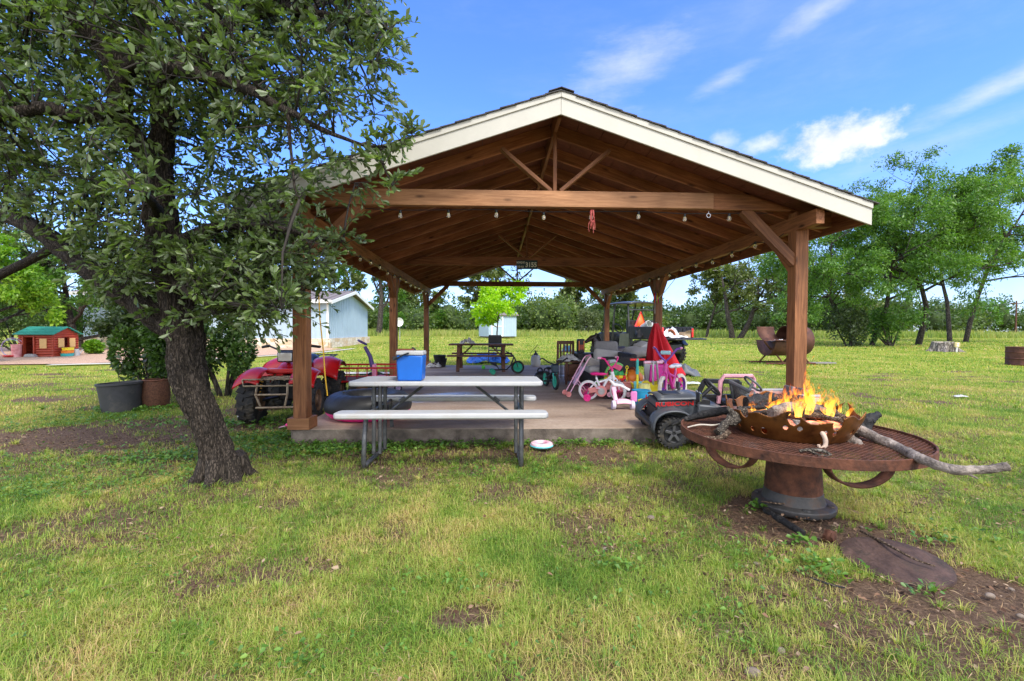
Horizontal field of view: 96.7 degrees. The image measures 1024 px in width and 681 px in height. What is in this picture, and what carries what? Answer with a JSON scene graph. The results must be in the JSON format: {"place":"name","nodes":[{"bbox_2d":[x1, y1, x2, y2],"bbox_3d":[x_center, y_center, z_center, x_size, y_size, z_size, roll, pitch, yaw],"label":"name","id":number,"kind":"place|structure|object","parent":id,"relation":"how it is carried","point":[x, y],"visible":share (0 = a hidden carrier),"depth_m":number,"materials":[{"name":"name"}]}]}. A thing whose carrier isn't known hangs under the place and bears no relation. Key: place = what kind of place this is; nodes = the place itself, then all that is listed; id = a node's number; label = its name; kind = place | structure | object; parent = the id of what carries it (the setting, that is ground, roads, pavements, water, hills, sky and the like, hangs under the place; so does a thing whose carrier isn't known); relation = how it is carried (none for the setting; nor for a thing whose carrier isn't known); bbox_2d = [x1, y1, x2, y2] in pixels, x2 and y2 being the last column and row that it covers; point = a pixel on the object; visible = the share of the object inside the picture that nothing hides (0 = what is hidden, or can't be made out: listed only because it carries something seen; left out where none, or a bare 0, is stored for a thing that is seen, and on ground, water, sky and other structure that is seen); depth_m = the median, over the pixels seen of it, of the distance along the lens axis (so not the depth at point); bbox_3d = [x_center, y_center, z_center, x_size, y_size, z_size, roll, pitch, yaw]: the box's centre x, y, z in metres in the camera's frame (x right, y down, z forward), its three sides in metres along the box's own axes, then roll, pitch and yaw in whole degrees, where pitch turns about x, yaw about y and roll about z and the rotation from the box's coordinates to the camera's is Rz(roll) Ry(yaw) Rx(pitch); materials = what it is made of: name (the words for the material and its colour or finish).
{"place":"outdoors","nodes":[
{"label":"outdoors","id":0,"kind":"place"},
{"bbox_2d":[0,347,337,363],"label":"mulch bed","id":1,"kind":"object","parent":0,"point":[83,357],"visible":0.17,"depth_m":16.85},
{"bbox_2d":[10,344,22,356],"bbox_3d":[-18.966,0.394,17.418,0.328,0.490,0.328,0,1,-2],"label":"toy bin","id":2,"kind":"object","parent":1,"relation":"on","point":[16,350],"visible":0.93,"depth_m":17.33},
{"bbox_2d":[12,326,82,356],"bbox_3d":[-18.471,0.039,18.158,1.520,1.191,1.310,0,1,-2],"label":"playhouse","id":3,"kind":"object","parent":1,"relation":"on","point":[46,341],"visible":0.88,"depth_m":17.75,"materials":[{"name":"wood"}]},
{"bbox_2d":[81,338,105,353],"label":"bush","id":4,"kind":"object","parent":1,"relation":"on","point":[94,346],"visible":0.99,"depth_m":19.30,"materials":[{"name":"green plant"}]},
{"bbox_2d":[291,365,697,445],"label":"concrete slab","id":5,"kind":"structure","parent":0,"point":[574,415],"depth_m":5.42,"materials":[{"name":"concrete"}]},
{"bbox_2d":[323,388,411,422],"bbox_3d":[-1.805,0.789,5.739,1.060,0.339,1.060,0,1,-25],"label":"swim tube","id":6,"kind":"object","parent":5,"relation":"on","point":[356,399],"visible":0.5,"depth_m":5.36,"materials":[{"name":"black plastic"}]},
{"bbox_2d":[357,339,404,389],"bbox_3d":[-2.320,0.441,8.064,0.794,0.923,0.370,0,1,-16],"label":"push car","id":7,"kind":"object","parent":5,"relation":"on","point":[370,357],"visible":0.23,"depth_m":7.97,"materials":[{"name":"purple plastic"}]},
{"bbox_2d":[447,343,513,371],"bbox_3d":[-0.843,0.452,12.541,1.740,0.726,1.600,0,1,-2],"label":"picnic table","id":8,"kind":"object","parent":5,"relation":"on","point":[460,355],"visible":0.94,"depth_m":12.17,"materials":[{"name":"brown wood"}]},
{"bbox_2d":[488,335,501,363],"bbox_3d":[-0.586,0.297,15.642,0.466,0.988,0.540,0,1,-2],"label":"folding chair","id":9,"kind":"object","parent":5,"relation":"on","point":[494,338],"visible":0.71,"depth_m":15.77,"materials":[{"name":"fabric"}]},
{"bbox_2d":[489,351,523,374],"bbox_3d":[-0.122,0.550,11.394,0.870,0.572,0.380,0,1,-9],"label":"drift trike","id":10,"kind":"object","parent":5,"relation":"on","point":[517,367],"visible":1,"depth_m":11.40,"materials":[{"name":"metal"}]},
{"bbox_2d":[228,86,879,429],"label":"pavilion","id":11,"kind":"structure","parent":5,"relation":"on","point":[561,148],"depth_m":5.36,"materials":[{"name":"brown wood"}]},
{"bbox_2d":[318,297,327,395],"bbox_3d":[-2.216,-0.030,5.346,0.117,1.359,0.055,0,1,-2],"label":"extension cord","id":12,"kind":"object","parent":11,"relation":"hanging from","point":[322,347],"visible":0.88,"depth_m":5.35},
{"bbox_2d":[337,243,428,294],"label":"string lights","id":13,"kind":"object","parent":11,"relation":"hanging from","point":[379,265],"visible":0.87,"depth_m":8.64,"materials":[{"name":"black"}]},
{"bbox_2d":[517,260,536,268],"bbox_3d":[0.315,-1.589,9.543,0.440,0.185,0.014,0,1,-2],"label":"sign","id":14,"kind":"object","parent":11,"relation":"attached to","point":[526,264],"visible":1,"depth_m":9.54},
{"bbox_2d":[314,207,766,221],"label":"string lights","id":15,"kind":"object","parent":11,"relation":"hanging from","point":[544,217],"visible":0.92,"depth_m":5.09,"materials":[{"name":"black"}]},
{"bbox_2d":[607,233,783,295],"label":"string lights","id":16,"kind":"object","parent":11,"relation":"hanging from","point":[712,259],"visible":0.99,"depth_m":7.33,"materials":[{"name":"black"}]},
{"bbox_2d":[540,357,567,389],"bbox_3d":[0.806,0.604,8.620,0.518,0.593,0.790,0,1,9],"label":"balance bike","id":17,"kind":"object","parent":5,"relation":"on","point":[554,368],"visible":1,"depth_m":8.40,"materials":[{"name":"plastic"}]},
{"bbox_2d":[556,341,584,384],"bbox_3d":[1.180,0.448,9.373,0.502,0.875,0.486,0,1,-22],"label":"wooden chair","id":18,"kind":"object","parent":5,"relation":"on","point":[571,365],"visible":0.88,"depth_m":9.24,"materials":[{"name":"brown wood"}]},
{"bbox_2d":[562,354,592,396],"bbox_3d":[1.095,0.578,7.611,0.458,0.693,0.295,0,1,-8],"label":"doll stroller","id":19,"kind":"object","parent":5,"relation":"on","point":[575,377],"visible":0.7,"depth_m":7.65,"materials":[{"name":"pink plastic"}]},
{"bbox_2d":[579,356,626,400],"bbox_3d":[1.400,0.595,7.143,0.701,0.682,0.444,0,1,1],"label":"kids bike","id":20,"kind":"object","parent":5,"relation":"on","point":[599,390],"visible":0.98,"depth_m":7.10,"materials":[{"name":"white metal"}]},
{"bbox_2d":[585,333,624,351],"bbox_3d":[2.224,0.339,10.677,1.112,1.041,0.440,0,1,-11],"label":"toy horse","id":21,"kind":"object","parent":5,"relation":"on","point":[594,338],"visible":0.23,"depth_m":10.58},
{"bbox_2d":[579,352,636,387],"bbox_3d":[1.806,0.564,8.834,0.855,0.670,1.340,0,1,-2],"label":"wicker sofa","id":22,"kind":"object","parent":5,"relation":"on","point":[623,359],"visible":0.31,"depth_m":8.19,"materials":[{"name":"plastic"}]},
{"bbox_2d":[594,341,617,350],"bbox_3d":[1.948,0.140,9.430,0.500,0.260,0.140,0,-10,-5],"label":"cushion","id":23,"kind":"object","parent":22,"relation":"on","point":[609,345],"visible":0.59,"depth_m":9.37,"materials":[{"name":"fabric"}]},
{"bbox_2d":[593,348,620,360],"bbox_3d":[1.926,0.402,9.034,0.620,0.460,0.160,7,-28,-5],"label":"cushion","id":24,"kind":"object","parent":22,"relation":"on","point":[597,352],"visible":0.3,"depth_m":9.01,"materials":[{"name":"fabric"}]},
{"bbox_2d":[623,346,646,357],"bbox_3d":[2.573,0.219,9.253,0.520,0.150,0.400,-7,18,-16],"label":"cushion","id":25,"kind":"object","parent":22,"relation":"on","point":[639,351],"visible":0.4,"depth_m":9.12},
{"bbox_2d":[600,368,632,398],"bbox_3d":[1.708,0.694,7.432,0.500,0.472,0.390,0,1,1],"label":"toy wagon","id":26,"kind":"object","parent":5,"relation":"on","point":[627,383],"visible":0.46,"depth_m":7.28,"materials":[{"name":"plastic"}]},
{"bbox_2d":[609,379,636,409],"bbox_3d":[1.551,0.748,6.326,0.392,0.412,0.189,0,1,0],"label":"toddler scooter","id":27,"kind":"object","parent":5,"relation":"on","point":[632,401],"visible":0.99,"depth_m":6.32,"materials":[{"name":"white plastic"}]},
{"bbox_2d":[624,367,642,390],"bbox_3d":[2.031,0.681,7.643,0.340,0.490,0.340,1,1,32],"label":"toy barrel","id":28,"kind":"object","parent":5,"relation":"on","point":[631,375],"visible":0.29,"depth_m":7.53,"materials":[{"name":"orange plastic"}]},
{"bbox_2d":[630,358,644,388],"bbox_3d":[1.944,0.583,7.037,0.230,0.613,0.051,0,1,-2],"label":"scooter","id":29,"kind":"object","parent":5,"relation":"on","point":[637,381],"visible":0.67,"depth_m":7.02,"materials":[{"name":"red plastic"}]},
{"bbox_2d":[632,388,650,404],"bbox_3d":[1.903,0.836,6.711,0.270,0.222,0.269,0,1,-2],"label":"toy bucket","id":30,"kind":"object","parent":5,"relation":"on","point":[642,393],"visible":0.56,"depth_m":6.62,"materials":[{"name":"plastic"}]},
{"bbox_2d":[646,323,685,389],"bbox_3d":[2.885,0.275,8.664,0.822,1.248,0.612,-4,3,-2],"label":"patio umbrella","id":31,"kind":"object","parent":5,"relation":"on","point":[657,339],"visible":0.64,"depth_m":8.55,"materials":[{"name":"red fabric"}]},
{"bbox_2d":[653,346,686,389],"bbox_3d":[2.473,0.517,7.193,0.994,0.841,0.450,-1,2,-43],"label":"kids bike","id":32,"kind":"object","parent":5,"relation":"on","point":[669,376],"visible":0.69,"depth_m":7.11,"materials":[{"name":"paint"}]},
{"bbox_2d":[0,331,1023,680],"bbox_3d":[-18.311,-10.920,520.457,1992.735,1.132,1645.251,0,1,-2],"label":"ground","id":33,"kind":"structure","parent":0,"point":[976,615],"depth_m":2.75,"materials":[{"name":"plant"}]},
{"bbox_2d":[0,227,67,326],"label":"tree","id":34,"kind":"object","parent":33,"relation":"on","point":[32,298],"visible":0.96,"depth_m":15.70,"materials":[{"name":"green plant"}]},
{"bbox_2d":[0,305,79,350],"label":"bush","id":35,"kind":"object","parent":33,"relation":"on","point":[34,321],"visible":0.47,"depth_m":20.92,"materials":[{"name":"green plant"}]},
{"bbox_2d":[0,205,100,283],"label":"tree","id":36,"kind":"object","parent":33,"relation":"on","point":[6,226],"visible":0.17,"depth_m":21.02,"materials":[{"name":"green plant"}]},
{"bbox_2d":[40,301,100,341],"bbox_3d":[-22.397,-0.768,23.127,2.249,2.562,1.870,0,1,-2],"label":"bush","id":37,"kind":"object","parent":33,"relation":"on","point":[80,328],"visible":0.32,"depth_m":23.13,"materials":[{"name":"green plant"}]},
{"bbox_2d":[0,222,148,347],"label":"tree","id":38,"kind":"object","parent":33,"relation":"on","point":[69,302],"visible":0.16,"depth_m":21.16,"materials":[{"name":"green plant"}]},
{"bbox_2d":[94,380,143,413],"bbox_3d":[-5.960,0.856,6.937,0.584,0.440,0.584,-3,1,-2],"label":"planter tub","id":39,"kind":"object","parent":33,"relation":"on","point":[121,396],"visible":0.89,"depth_m":6.74,"materials":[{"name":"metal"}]},
{"bbox_2d":[85,292,152,379],"bbox_3d":[-6.543,0.132,8.109,1.580,1.983,1.766,-1,2,-44],"label":"oak sapling","id":40,"kind":"object","parent":33,"relation":"on","point":[104,326],"visible":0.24,"depth_m":7.52,"materials":[{"name":"green plant"}]},
{"bbox_2d":[69,282,201,346],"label":"house wing","id":41,"kind":"structure","parent":33,"relation":"on","point":[93,317],"depth_m":26.26,"materials":[{"name":"white"}]},
{"bbox_2d":[106,291,166,380],"bbox_3d":[-5.835,0.103,7.518,1.217,2.004,1.142,1,1,27],"label":"oak shrub","id":42,"kind":"object","parent":33,"relation":"on","point":[154,345],"visible":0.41,"depth_m":7.30,"materials":[{"name":"green plant"}]},
{"bbox_2d":[141,378,170,409],"bbox_3d":[-5.627,0.840,7.194,0.380,0.463,0.380,0,1,-2],"label":"rusty drum","id":43,"kind":"object","parent":33,"relation":"on","point":[156,391],"visible":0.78,"depth_m":7.06,"materials":[{"name":"metal"}]},
{"bbox_2d":[0,0,429,489],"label":"oak tree","id":44,"kind":"object","parent":33,"relation":"on","point":[250,281],"visible":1,"depth_m":3.32,"materials":[{"name":"green plant"}]},
{"bbox_2d":[203,315,258,395],"bbox_3d":[-5.281,0.184,8.373,1.310,1.785,1.092,0,1,-2],"label":"oak shrub","id":45,"kind":"object","parent":33,"relation":"on","point":[235,358],"visible":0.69,"depth_m":8.14,"materials":[{"name":"green plant"}]},
{"bbox_2d":[200,291,373,347],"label":"house","id":46,"kind":"structure","parent":33,"relation":"on","point":[348,324],"depth_m":26.52,"materials":[{"name":"blue"}]},
{"bbox_2d":[232,344,346,423],"bbox_3d":[-3.224,0.577,6.814,1.126,1.058,2.084,0,1,-9],"label":"quad bike","id":47,"kind":"object","parent":33,"relation":"on","point":[260,391],"visible":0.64,"depth_m":6.26,"materials":[{"name":"plastic"}]},
{"bbox_2d":[283,256,367,293],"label":"tree","id":48,"kind":"object","parent":33,"relation":"on","point":[357,281],"visible":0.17,"depth_m":62.65,"materials":[{"name":"green plant"}]},
{"bbox_2d":[322,363,396,389],"bbox_3d":[-2.682,0.748,7.901,1.804,0.635,1.180,0,1,-7],"label":"garden trailer","id":49,"kind":"object","parent":33,"relation":"on","point":[349,378],"visible":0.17,"depth_m":7.54,"materials":[{"name":"metal"}]},
{"bbox_2d":[334,262,407,334],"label":"tree","id":50,"kind":"object","parent":33,"relation":"on","point":[380,292],"visible":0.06,"depth_m":54.30,"materials":[{"name":"green plant"}]},
{"bbox_2d":[383,311,405,330],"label":"bush","id":51,"kind":"object","parent":33,"relation":"on","point":[386,319],"visible":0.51,"depth_m":64.46,"materials":[{"name":"green plant"}]},
{"bbox_2d":[398,289,447,310],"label":"tree","id":52,"kind":"object","parent":33,"relation":"on","point":[432,295],"visible":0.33,"depth_m":83.20,"materials":[{"name":"green plant"}]},
{"bbox_2d":[429,308,447,330],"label":"bush","id":53,"kind":"object","parent":33,"relation":"on","point":[438,317],"visible":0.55,"depth_m":82.37,"materials":[{"name":"green plant"}]},
{"bbox_2d":[333,376,547,467],"bbox_3d":[-0.634,0.767,4.609,1.860,0.758,1.435,0,0,-2],"label":"picnic table","id":54,"kind":"object","parent":33,"relation":"on","point":[379,414],"visible":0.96,"depth_m":4.29,"materials":[{"name":"white plastic"}]},
{"bbox_2d":[392,350,425,380],"bbox_3d":[-0.985,0.241,4.378,0.286,0.285,0.234,0,1,0],"label":"cooler","id":55,"kind":"object","parent":54,"relation":"on","point":[411,365],"visible":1,"depth_m":4.30,"materials":[{"name":"blue plastic"}]},
{"bbox_2d":[456,268,505,309],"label":"tree","id":56,"kind":"object","parent":33,"relation":"on","point":[496,274],"visible":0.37,"depth_m":102.01,"materials":[{"name":"green plant"}]},
{"bbox_2d":[466,354,509,362],"bbox_3d":[-0.833,0.570,15.901,1.535,0.370,0.900,0,1,-2],"label":"tarpaulin","id":57,"kind":"object","parent":33,"relation":"on","point":[481,359],"visible":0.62,"depth_m":15.60,"materials":[{"name":"plastic"}]},
{"bbox_2d":[468,279,528,349],"bbox_3d":[-0.815,-1.350,23.874,3.096,3.918,3.029,-1,2,-41],"label":"tree","id":58,"kind":"object","parent":33,"relation":"on","point":[490,303],"visible":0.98,"depth_m":23.64,"materials":[{"name":"green plant"}]},
{"bbox_2d":[479,311,518,337],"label":"garden shed","id":59,"kind":"structure","parent":33,"relation":"on","point":[506,326],"depth_m":44.16,"materials":[{"name":"white"}]},
{"bbox_2d":[491,316,502,335],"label":"door","id":60,"kind":"structure","parent":59,"relation":"in","point":[500,325],"depth_m":43.77,"materials":[{"name":"white"}]},
{"bbox_2d":[0,299,1014,328],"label":"undergrowth","id":61,"kind":"object","parent":33,"relation":"on","point":[933,320],"visible":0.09,"depth_m":79.38,"materials":[{"name":"green plant"}]},
{"bbox_2d":[0,403,1023,680],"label":"weeds","id":62,"kind":"object","parent":33,"relation":"on","point":[328,445],"visible":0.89,"depth_m":3.69,"materials":[{"name":"green plant"}]},
{"bbox_2d":[0,284,1023,332],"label":"woods","id":63,"kind":"object","parent":33,"relation":"on","point":[525,311],"visible":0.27,"depth_m":79.78,"materials":[{"name":"green plant"}]},
{"bbox_2d":[0,430,1023,680],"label":"straw","id":64,"kind":"object","parent":33,"relation":"on","point":[506,550],"visible":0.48,"depth_m":2.74,"materials":[{"name":"plant"}]},
{"bbox_2d":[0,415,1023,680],"bbox_3d":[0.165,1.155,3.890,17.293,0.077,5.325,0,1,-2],"label":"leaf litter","id":65,"kind":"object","parent":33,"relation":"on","point":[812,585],"visible":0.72,"depth_m":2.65,"materials":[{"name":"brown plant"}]},
{"bbox_2d":[500,266,536,306],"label":"tree","id":66,"kind":"object","parent":33,"relation":"on","point":[530,275],"visible":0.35,"depth_m":99.01,"materials":[{"name":"plant"}]},
{"bbox_2d":[46,444,1023,678],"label":"pebbles","id":67,"kind":"object","parent":33,"relation":"on","point":[753,670],"visible":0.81,"depth_m":1.99,"materials":[{"name":"stone"}]},
{"bbox_2d":[530,440,552,448],"bbox_3d":[0.312,1.097,4.808,0.248,0.052,0.247,0,1,-13],"label":"swim ring","id":68,"kind":"object","parent":33,"relation":"on","point":[541,444],"visible":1,"depth_m":4.74,"materials":[{"name":"white plastic"}]},
{"bbox_2d":[556,279,586,315],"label":"tree","id":69,"kind":"object","parent":33,"relation":"on","point":[577,295],"visible":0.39,"depth_m":88.20,"materials":[{"name":"green plant"}]},
{"bbox_2d":[577,307,601,332],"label":"bush","id":70,"kind":"object","parent":33,"relation":"on","point":[588,318],"visible":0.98,"depth_m":69.63,"materials":[{"name":"green plant"}]},
{"bbox_2d":[590,288,638,307],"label":"tree","id":71,"kind":"object","parent":33,"relation":"on","point":[629,296],"visible":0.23,"depth_m":77.47,"materials":[{"name":"green plant"}]},
{"bbox_2d":[589,301,706,366],"bbox_3d":[4.580,-0.276,15.821,1.757,2.207,3.964,-1,1,-31],"label":"utility buggy","id":72,"kind":"object","parent":33,"relation":"on","point":[626,338],"visible":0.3,"depth_m":15.50,"materials":[{"name":"plastic"}]},
{"bbox_2d":[680,363,703,376],"bbox_3d":[4.429,0.687,12.168,1.119,0.468,0.888,0,1,-2],"label":"feed sack","id":73,"kind":"object","parent":33,"relation":"on","point":[687,369],"visible":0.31,"depth_m":11.84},
{"bbox_2d":[635,378,753,448],"bbox_3d":[2.094,0.745,5.014,1.314,0.704,0.670,0,6,-1],"label":"ride on jeep","id":74,"kind":"object","parent":33,"relation":"on","point":[660,413],"visible":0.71,"depth_m":4.83,"materials":[{"name":"plastic"}]},
{"bbox_2d":[685,263,756,336],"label":"tree","id":75,"kind":"object","parent":33,"relation":"on","point":[709,275],"visible":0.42,"depth_m":51.53,"materials":[{"name":"green plant"}]},
{"bbox_2d":[689,254,787,337],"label":"tree","id":76,"kind":"object","parent":33,"relation":"on","point":[752,292],"visible":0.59,"depth_m":47.72,"materials":[{"name":"green plant"}]},
{"bbox_2d":[716,374,820,457],"bbox_3d":[2.623,0.760,4.733,0.896,0.787,0.580,0,1,1],"label":"ride on car","id":77,"kind":"object","parent":33,"relation":"on","point":[737,390],"visible":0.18,"depth_m":4.83,"materials":[{"name":"pink plastic"}]},
{"bbox_2d":[749,326,815,363],"bbox_3d":[9.385,0.142,15.920,2.036,1.323,1.251,0,1,-5],"label":"barrel smoker","id":78,"kind":"object","parent":33,"relation":"on","point":[770,343],"visible":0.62,"depth_m":15.85,"materials":[{"name":"metal"}]},
{"bbox_2d":[762,509,805,535],"bbox_3d":[1.735,1.158,2.926,0.051,0.058,0.349,0,1,-8],"label":"charred stick","id":79,"kind":"object","parent":33,"relation":"on","point":[778,518],"visible":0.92,"depth_m":2.88,"materials":[{"name":"brown wood"}]},
{"bbox_2d":[681,390,938,520],"bbox_3d":[2.005,0.794,3.241,1.510,0.774,1.510,0,1,-2],"label":"fire pit","id":80,"kind":"object","parent":33,"relation":"on","point":[793,479],"visible":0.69,"depth_m":2.97,"materials":[{"name":"brown metal"}]},
{"bbox_2d":[672,407,728,425],"bbox_3d":[1.498,0.600,3.597,0.438,0.193,0.088,1,1,32],"label":"charred branch","id":81,"kind":"object","parent":80,"relation":"on","point":[712,412],"visible":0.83,"depth_m":3.56,"materials":[{"name":"brown wood"}]},
{"bbox_2d":[713,405,747,435],"bbox_3d":[1.544,0.560,3.175,0.340,0.197,0.119,-1,2,-34],"label":"lichen branch","id":82,"kind":"object","parent":80,"relation":"on","point":[733,418],"visible":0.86,"depth_m":3.14,"materials":[{"name":"wood"}]},
{"bbox_2d":[742,392,812,410],"bbox_3d":[1.960,0.454,3.378,0.496,0.133,0.141,0,1,-2],"label":"bark log","id":83,"kind":"object","parent":80,"relation":"in","point":[754,399],"visible":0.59,"depth_m":3.35,"materials":[{"name":"brown wood"}]},
{"bbox_2d":[766,401,826,416],"bbox_3d":[1.979,0.482,3.177,0.396,0.122,0.129,0,1,-2],"label":"bark log","id":84,"kind":"object","parent":80,"relation":"in","point":[780,408],"visible":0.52,"depth_m":3.14,"materials":[{"name":"wood"}]},
{"bbox_2d":[799,448,831,456],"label":"twig","id":85,"kind":"object","parent":80,"relation":"on","point":[813,450],"visible":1,"depth_m":2.66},
{"bbox_2d":[797,412,842,421],"bbox_3d":[2.039,0.524,3.092,0.060,0.076,0.367,-1,2,-35],"label":"charred stick","id":86,"kind":"object","parent":80,"relation":"in","point":[815,415],"visible":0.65,"depth_m":3.04,"materials":[{"name":"wood"}]},
{"bbox_2d":[788,397,859,436],"bbox_3d":[2.178,0.539,3.199,0.433,0.261,0.219,1,1,29],"label":"bark log","id":87,"kind":"object","parent":80,"relation":"in","point":[836,411],"visible":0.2,"depth_m":3.18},
{"bbox_2d":[808,403,881,429],"bbox_3d":[2.406,0.573,3.306,0.605,0.245,0.114,0,1,-2],"label":"charred log","id":88,"kind":"object","parent":80,"relation":"on","point":[870,420],"visible":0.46,"depth_m":3.30,"materials":[{"name":"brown wood"}]},
{"bbox_2d":[825,417,1010,478],"bbox_3d":[2.304,0.614,2.731,0.251,0.169,0.978,0,1,-9],"label":"driftwood branch","id":89,"kind":"object","parent":80,"relation":"on","point":[902,449],"visible":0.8,"depth_m":2.43,"materials":[{"name":"wood"}]},
{"bbox_2d":[822,529,836,542],"bbox_3d":[1.890,1.169,2.710,0.087,0.089,0.047,-1,2,-35],"label":"chunk of bark","id":90,"kind":"object","parent":33,"relation":"on","point":[830,536],"visible":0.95,"depth_m":2.69,"materials":[{"name":"wood"}]},
{"bbox_2d":[820,302,869,346],"bbox_3d":[22.268,-1.031,29.997,3.493,3.010,2.905,0,1,-2],"label":"bush","id":91,"kind":"object","parent":33,"relation":"on","point":[856,324],"visible":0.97,"depth_m":29.59,"materials":[{"name":"green plant"}]},
{"bbox_2d":[809,266,884,329],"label":"tree","id":92,"kind":"object","parent":33,"relation":"on","point":[865,307],"visible":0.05,"depth_m":73.20,"materials":[{"name":"green plant"}]},
{"bbox_2d":[749,158,1023,345],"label":"tree","id":93,"kind":"object","parent":33,"relation":"on","point":[829,268],"visible":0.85,"depth_m":28.23,"materials":[{"name":"green plant"}]},
{"bbox_2d":[863,304,909,345],"bbox_3d":[25.598,-1.050,31.175,2.477,2.976,2.676,-1,1,-31],"label":"bush","id":94,"kind":"object","parent":33,"relation":"on","point":[883,325],"visible":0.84,"depth_m":30.96,"materials":[{"name":"green plant"}]},
{"bbox_2d":[839,537,956,589],"bbox_3d":[2.070,1.186,2.461,0.486,0.023,0.486,-2,5,-2],"label":"metal disc","id":95,"kind":"object","parent":33,"relation":"on","point":[877,556],"visible":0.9,"depth_m":2.42,"materials":[{"name":"metal"}]},
{"bbox_2d":[860,530,934,566],"bbox_3d":[2.128,1.157,2.559,0.068,0.041,0.450,0,1,-4],"label":"stick","id":96,"kind":"object","parent":95,"relation":"on","point":[885,543],"visible":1,"depth_m":2.51,"materials":[{"name":"wood"}]},
{"bbox_2d":[819,142,1023,344],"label":"tree","id":97,"kind":"object","parent":33,"relation":"on","point":[990,266],"visible":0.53,"depth_m":29.67,"materials":[{"name":"green plant"}]},
{"bbox_2d":[862,142,1023,341],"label":"tree","id":98,"kind":"object","parent":33,"relation":"on","point":[1010,149],"visible":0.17,"depth_m":38.60,"materials":[{"name":"green plant"}]},
{"bbox_2d":[925,341,964,351],"bbox_3d":[22.956,0.318,24.166,1.750,0.530,1.582,0,1,-2],"label":"tree stump","id":99,"kind":"object","parent":33,"relation":"on","point":[942,346],"visible":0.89,"depth_m":23.79,"materials":[{"name":"wood"}]},
{"bbox_2d":[961,297,1010,329],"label":"bush","id":100,"kind":"object","parent":33,"relation":"on","point":[993,308],"visible":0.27,"depth_m":95.98,"materials":[{"name":"green plant"}]},
{"bbox_2d":[1004,346,1023,365],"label":"burn barrel","id":101,"kind":"object","parent":33,"relation":"on","point":[1014,355],"visible":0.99,"depth_m":15.64,"materials":[{"name":"brown metal"}]},
{"bbox_2d":[0,327,1023,337],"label":"meadow grass","id":102,"kind":"structure","parent":0,"point":[724,333],"depth_m":54.17,"materials":[{"name":"plant"}]},
{"bbox_2d":[0,0,1023,331],"label":"sky","id":103,"kind":"structure","parent":0,"point":[820,90],"materials":[{"name":"blue"}]},
{"bbox_2d":[649,364,672,389],"bbox_3d":[2.579,0.674,7.838,0.345,0.501,0.330,0,1,-13],"label":"toy chair","id":104,"kind":"object","parent":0,"point":[660,368],"visible":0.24,"depth_m":7.97,"materials":[{"name":"plastic"}]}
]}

